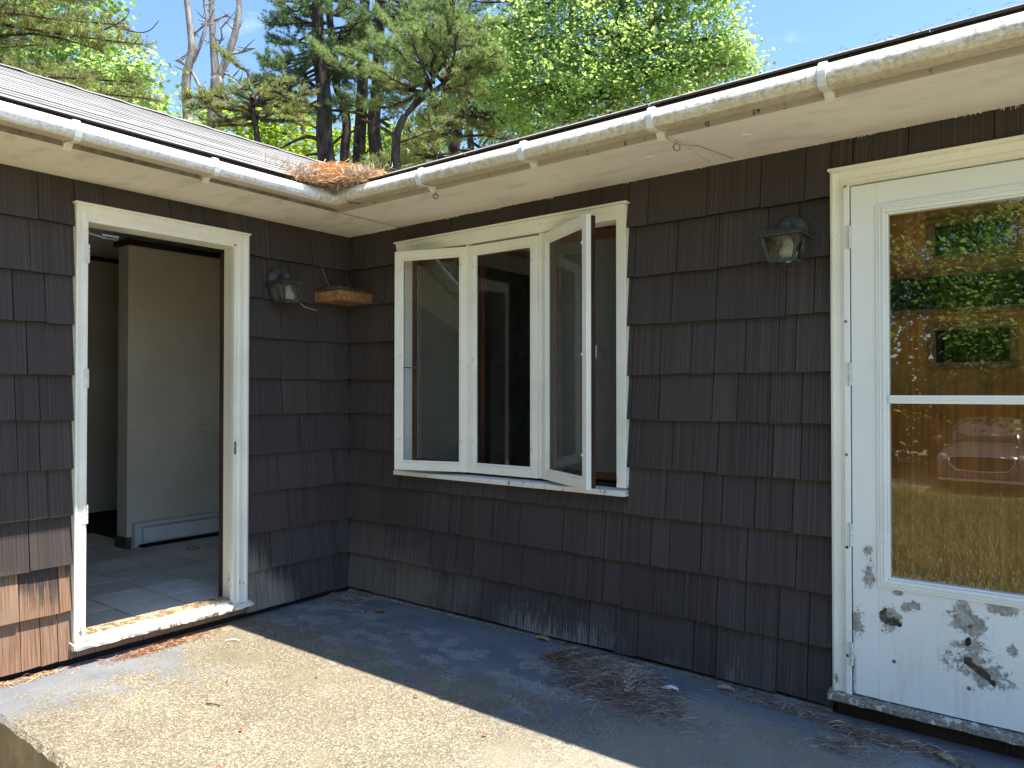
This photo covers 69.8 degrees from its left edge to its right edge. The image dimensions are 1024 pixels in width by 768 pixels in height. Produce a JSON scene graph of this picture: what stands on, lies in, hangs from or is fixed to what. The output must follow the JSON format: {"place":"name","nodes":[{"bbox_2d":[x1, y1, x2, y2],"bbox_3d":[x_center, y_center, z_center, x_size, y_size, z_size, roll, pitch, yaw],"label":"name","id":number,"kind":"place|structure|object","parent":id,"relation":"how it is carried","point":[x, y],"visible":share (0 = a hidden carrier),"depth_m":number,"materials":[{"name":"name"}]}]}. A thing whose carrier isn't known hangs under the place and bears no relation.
{"place":"outdoors","nodes":[
{"label":"outdoors","id":0,"kind":"place"},
{"bbox_2d":[0,590,1023,767],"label":"patio slab","id":1,"kind":"structure","parent":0,"point":[46,722],"depth_m":2.92,"materials":[{"name":"concrete"}]},
{"bbox_2d":[0,660,94,688],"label":"needle pile","id":2,"kind":"object","parent":1,"relation":"on","point":[13,682],"visible":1,"depth_m":3.25,"materials":[{"name":"orange plant"}]},
{"bbox_2d":[59,623,235,674],"bbox_3d":[-1.774,1.304,3.648,0.181,0.021,0.924,-1,-1,38],"label":"needle pile","id":3,"kind":"object","parent":1,"relation":"on","point":[176,641],"visible":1,"depth_m":3.64,"materials":[{"name":"orange plant"}]},
{"bbox_2d":[318,591,380,611],"bbox_3d":[-1.032,1.310,4.525,0.593,0.031,0.449,-1,-1,38],"label":"needle pile","id":4,"kind":"object","parent":1,"relation":"on","point":[355,597],"visible":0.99,"depth_m":4.51,"materials":[{"name":"brown plant"}]},
{"bbox_2d":[70,601,908,767],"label":"loose needles","id":5,"kind":"object","parent":1,"relation":"on","point":[461,691],"visible":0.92,"depth_m":3.02,"materials":[{"name":"brown plant"}]},
{"bbox_2d":[536,635,548,640],"bbox_3d":[0.157,1.304,3.766,0.080,0.020,0.035,-1,-1,38],"label":"dry leaf","id":6,"kind":"object","parent":1,"relation":"on","point":[544,637],"visible":1,"depth_m":3.77,"materials":[{"name":"plant"}]},
{"bbox_2d":[537,653,571,663],"bbox_3d":[0.212,1.298,3.491,0.216,0.029,0.139,0,-1,9],"label":"needle pile","id":7,"kind":"object","parent":1,"relation":"on","point":[554,656],"visible":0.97,"depth_m":3.49,"materials":[{"name":"brown plant"}]},
{"bbox_2d":[547,643,619,659],"bbox_3d":[0.343,1.288,3.531,0.461,0.054,0.267,-1,-1,38],"label":"needle pile","id":8,"kind":"object","parent":1,"relation":"on","point":[580,651],"visible":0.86,"depth_m":3.52,"materials":[{"name":"brown plant"}]},
{"bbox_2d":[528,651,757,747],"bbox_3d":[0.455,1.260,3.161,0.691,0.102,1.182,0,-1,-32],"label":"needle pile","id":9,"kind":"object","parent":1,"relation":"on","point":[601,677],"visible":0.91,"depth_m":3.10,"materials":[{"name":"brown plant"}]},
{"bbox_2d":[621,666,635,693],"bbox_3d":[0.481,1.224,3.027,0.068,0.094,0.088,-1,-1,38],"label":"pine cone","id":10,"kind":"object","parent":9,"relation":"on","point":[628,688],"visible":1,"depth_m":3.01,"materials":[{"name":"plant"}]},
{"bbox_2d":[663,685,677,690],"bbox_3d":[0.673,1.298,3.126,0.070,0.017,0.032,0,-1,19],"label":"paint flake","id":11,"kind":"object","parent":1,"relation":"on","point":[675,688],"visible":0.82,"depth_m":3.13,"materials":[{"name":"paint"}]},
{"bbox_2d":[717,685,733,691],"bbox_3d":[0.909,1.295,3.120,0.070,0.023,0.030,-1,-1,38],"label":"dry leaf","id":12,"kind":"object","parent":1,"relation":"on","point":[724,687],"visible":0.97,"depth_m":3.12,"materials":[{"name":"grey plant"}]},
{"bbox_2d":[704,683,874,729],"bbox_3d":[1.082,1.287,2.969,0.718,0.037,0.191,-1,-1,38],"label":"needle pile","id":13,"kind":"object","parent":1,"relation":"on","point":[781,705],"visible":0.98,"depth_m":2.96,"materials":[{"name":"brown plant"}]},
{"bbox_2d":[796,730,896,762],"bbox_3d":[1.181,1.289,2.641,0.400,0.026,0.202,-1,-1,38],"label":"needle pile","id":14,"kind":"object","parent":1,"relation":"on","point":[836,743],"visible":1,"depth_m":2.62,"materials":[{"name":"brown plant"}]},
{"bbox_2d":[823,735,857,745],"bbox_3d":[1.192,1.292,2.659,0.125,0.010,0.013,-1,-1,36],"label":"wood chip","id":15,"kind":"object","parent":14,"relation":"on","point":[824,736],"visible":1,"depth_m":2.66,"materials":[{"name":"wood"}]},
{"bbox_2d":[771,706,982,767],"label":"needle pile","id":16,"kind":"object","parent":1,"relation":"on","point":[887,737],"visible":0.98,"depth_m":2.67,"materials":[{"name":"brown plant"}]},
{"bbox_2d":[937,753,956,765],"bbox_3d":[1.492,1.287,2.517,0.030,0.023,0.070,0,-1,-14],"label":"dry leaf","id":17,"kind":"object","parent":1,"relation":"on","point":[946,757],"visible":1,"depth_m":2.52,"materials":[{"name":"grey plant"}]},
{"bbox_2d":[4,0,1023,163],"label":"sky","id":18,"kind":"structure","parent":0,"point":[802,29],"materials":[{"name":"blue"}]},
{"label":"lawn ground","id":19,"kind":"structure","parent":0,"visible":0},
{"bbox_2d":[0,0,143,89],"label":"maple tree","id":20,"kind":"object","parent":19,"relation":"on","point":[63,54],"visible":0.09,"depth_m":19.98,"materials":[{"name":"green plant"}]},
{"bbox_2d":[0,0,165,106],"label":"pine tree","id":21,"kind":"object","parent":19,"relation":"on","point":[47,69],"visible":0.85,"depth_m":15.35,"materials":[{"name":"green plant"}]},
{"bbox_2d":[55,17,191,119],"bbox_3d":[-9.881,-3.776,18.644,4.240,11.356,3.637,-1,-1,38],"label":"maple tree","id":22,"kind":"object","parent":19,"relation":"on","point":[120,70],"visible":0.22,"depth_m":18.80,"materials":[{"name":"green plant"}]},
{"bbox_2d":[173,0,219,124],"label":"dead tree","id":23,"kind":"object","parent":19,"relation":"on","point":[193,51],"visible":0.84,"depth_m":19.95,"materials":[{"name":"grey wood"}]},
{"bbox_2d":[194,0,258,129],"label":"dead tree","id":24,"kind":"object","parent":19,"relation":"on","point":[218,72],"visible":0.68,"depth_m":20.43,"materials":[{"name":"grey wood"}]},
{"bbox_2d":[176,40,320,142],"bbox_3d":[-6.729,-3.626,18.754,3.466,11.059,3.077,0,-1,-20],"label":"pine tree","id":25,"kind":"object","parent":19,"relation":"on","point":[250,112],"visible":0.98,"depth_m":18.40,"materials":[{"name":"green plant"}]},
{"bbox_2d":[224,0,374,163],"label":"pine tree","id":26,"kind":"object","parent":19,"relation":"on","point":[323,73],"visible":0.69,"depth_m":24.75,"materials":[{"name":"green plant"}]},
{"bbox_2d":[170,73,441,172],"bbox_3d":[-9.249,-5.629,30.733,13.464,15.364,6.533,0,-1,12],"label":"maple tree","id":27,"kind":"object","parent":19,"relation":"on","point":[284,132],"visible":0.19,"depth_m":30.50,"materials":[{"name":"green plant"}]},
{"bbox_2d":[299,0,377,164],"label":"pine tree","id":28,"kind":"object","parent":19,"relation":"on","point":[347,132],"visible":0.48,"depth_m":25.12,"materials":[{"name":"green plant"}]},
{"bbox_2d":[307,0,412,166],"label":"pine tree","id":29,"kind":"object","parent":19,"relation":"on","point":[359,139],"visible":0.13,"depth_m":26.81,"materials":[{"name":"green plant"}]},
{"bbox_2d":[305,0,512,171],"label":"pine tree","id":30,"kind":"object","parent":19,"relation":"on","point":[423,41],"visible":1,"depth_m":17.46,"materials":[{"name":"green plant"}]},
{"bbox_2d":[335,0,495,173],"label":"pine tree","id":31,"kind":"object","parent":19,"relation":"on","point":[374,139],"visible":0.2,"depth_m":25.78,"materials":[{"name":"green plant"}]},
{"bbox_2d":[356,39,537,173],"bbox_3d":[-1.751,-4.416,21.884,5.369,12.718,4.125,0,-1,3],"label":"pine tree","id":32,"kind":"object","parent":19,"relation":"on","point":[455,135],"visible":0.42,"depth_m":20.98,"materials":[{"name":"green plant"}]},
{"bbox_2d":[366,5,558,168],"bbox_3d":[-1.674,-6.317,28.021,8.494,16.672,5.485,0,-1,-15],"label":"maple tree","id":33,"kind":"object","parent":19,"relation":"on","point":[412,117],"visible":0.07,"depth_m":27.68,"materials":[{"name":"green plant"}]},
{"bbox_2d":[0,3,1023,759],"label":"house","id":34,"kind":"structure","parent":19,"relation":"on","point":[618,385],"depth_m":3.37,"materials":[{"name":"brown wood"}]},
{"bbox_2d":[131,511,218,547],"bbox_3d":[-2.265,1.153,6.272,0.062,0.189,1.904,-1,-1,38],"label":"baseboard heater","id":35,"kind":"object","parent":34,"relation":"on","point":[161,531],"visible":0.48,"depth_m":5.75,"materials":[{"name":"metal"}]},
{"bbox_2d":[264,268,307,303],"bbox_3d":[-1.308,-0.577,4.254,0.183,0.212,0.179,-1,-1,38],"label":"wall lantern","id":36,"kind":"object","parent":34,"relation":"attached to","point":[278,279],"depth_m":4.24,"materials":[{"name":"metal"}]},
{"bbox_2d":[262,150,396,195],"bbox_3d":[-0.972,-1.126,4.161,1.047,0.292,1.173,0,-1,-8],"label":"needle pile","id":37,"kind":"object","parent":34,"relation":"on","point":[335,177],"visible":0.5,"depth_m":3.81,"materials":[{"name":"orange plant"}]},
{"bbox_2d":[315,290,372,305],"bbox_3d":[-1.044,-0.534,4.561,0.236,0.062,0.268,-1,-1,38],"label":"corner tray","id":38,"kind":"object","parent":34,"relation":"attached to","point":[343,297],"visible":1,"depth_m":4.49,"materials":[{"name":"brown wood"}]},
{"bbox_2d":[316,283,374,299],"bbox_3d":[-1.038,-0.570,4.564,0.320,0.143,0.354,-1,-1,38],"label":"bird nest","id":39,"kind":"object","parent":38,"relation":"in","point":[341,287],"visible":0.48,"depth_m":4.52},
{"bbox_2d":[393,200,629,496],"bbox_3d":[-0.038,-0.162,4.011,1.589,1.401,0.180,-1,-1,38],"label":"window frame","id":40,"kind":"structure","parent":34,"relation":"in","point":[610,218],"depth_m":3.82,"materials":[{"name":"paint"}]},
{"bbox_2d":[673,140,680,150],"bbox_3d":[0.657,-0.951,2.927,0.032,0.046,0.006,0,-1,-2],"label":"screw eye","id":41,"kind":"object","parent":34,"relation":"attached to","point":[676,144],"visible":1,"depth_m":2.92,"materials":[{"name":"beige metal"}]},
{"bbox_2d":[667,138,733,158],"bbox_3d":[0.770,-0.969,3.008,0.464,0.030,0.023,1,-1,-36],"label":"thin wire","id":42,"kind":"object","parent":41,"relation":"attached to","point":[700,146],"visible":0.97,"depth_m":2.99,"materials":[{"name":"metal"}]},
{"bbox_2d":[371,2,1023,177],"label":"loose needles","id":43,"kind":"object","parent":34,"relation":"on","point":[720,81],"visible":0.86,"depth_m":2.66,"materials":[{"name":"brown plant"}]},
{"bbox_2d":[755,215,813,266],"bbox_3d":[1.098,-0.589,2.950,0.179,0.212,0.183,-1,-1,38],"label":"wall lantern","id":44,"kind":"object","parent":34,"relation":"attached to","point":[789,234],"depth_m":2.93,"materials":[{"name":"metal"}]},
{"bbox_2d":[851,159,1023,732],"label":"storm door","id":45,"kind":"structure","parent":34,"relation":"in","point":[953,650],"depth_m":2.74,"materials":[{"name":"white metal"}]},
{"bbox_2d":[890,198,1023,593],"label":"door glass","id":46,"kind":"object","parent":34,"relation":"in","point":[957,273],"depth_m":2.72,"materials":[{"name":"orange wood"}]},
{"bbox_2d":[464,0,613,100],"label":"pine tree","id":47,"kind":"object","parent":19,"relation":"on","point":[487,3],"visible":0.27,"depth_m":20.90,"materials":[{"name":"green plant"}]},
{"bbox_2d":[464,0,780,141],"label":"maple tree","id":48,"kind":"object","parent":19,"relation":"on","point":[620,67],"visible":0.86,"depth_m":18.61,"materials":[{"name":"green plant"}]}
]}

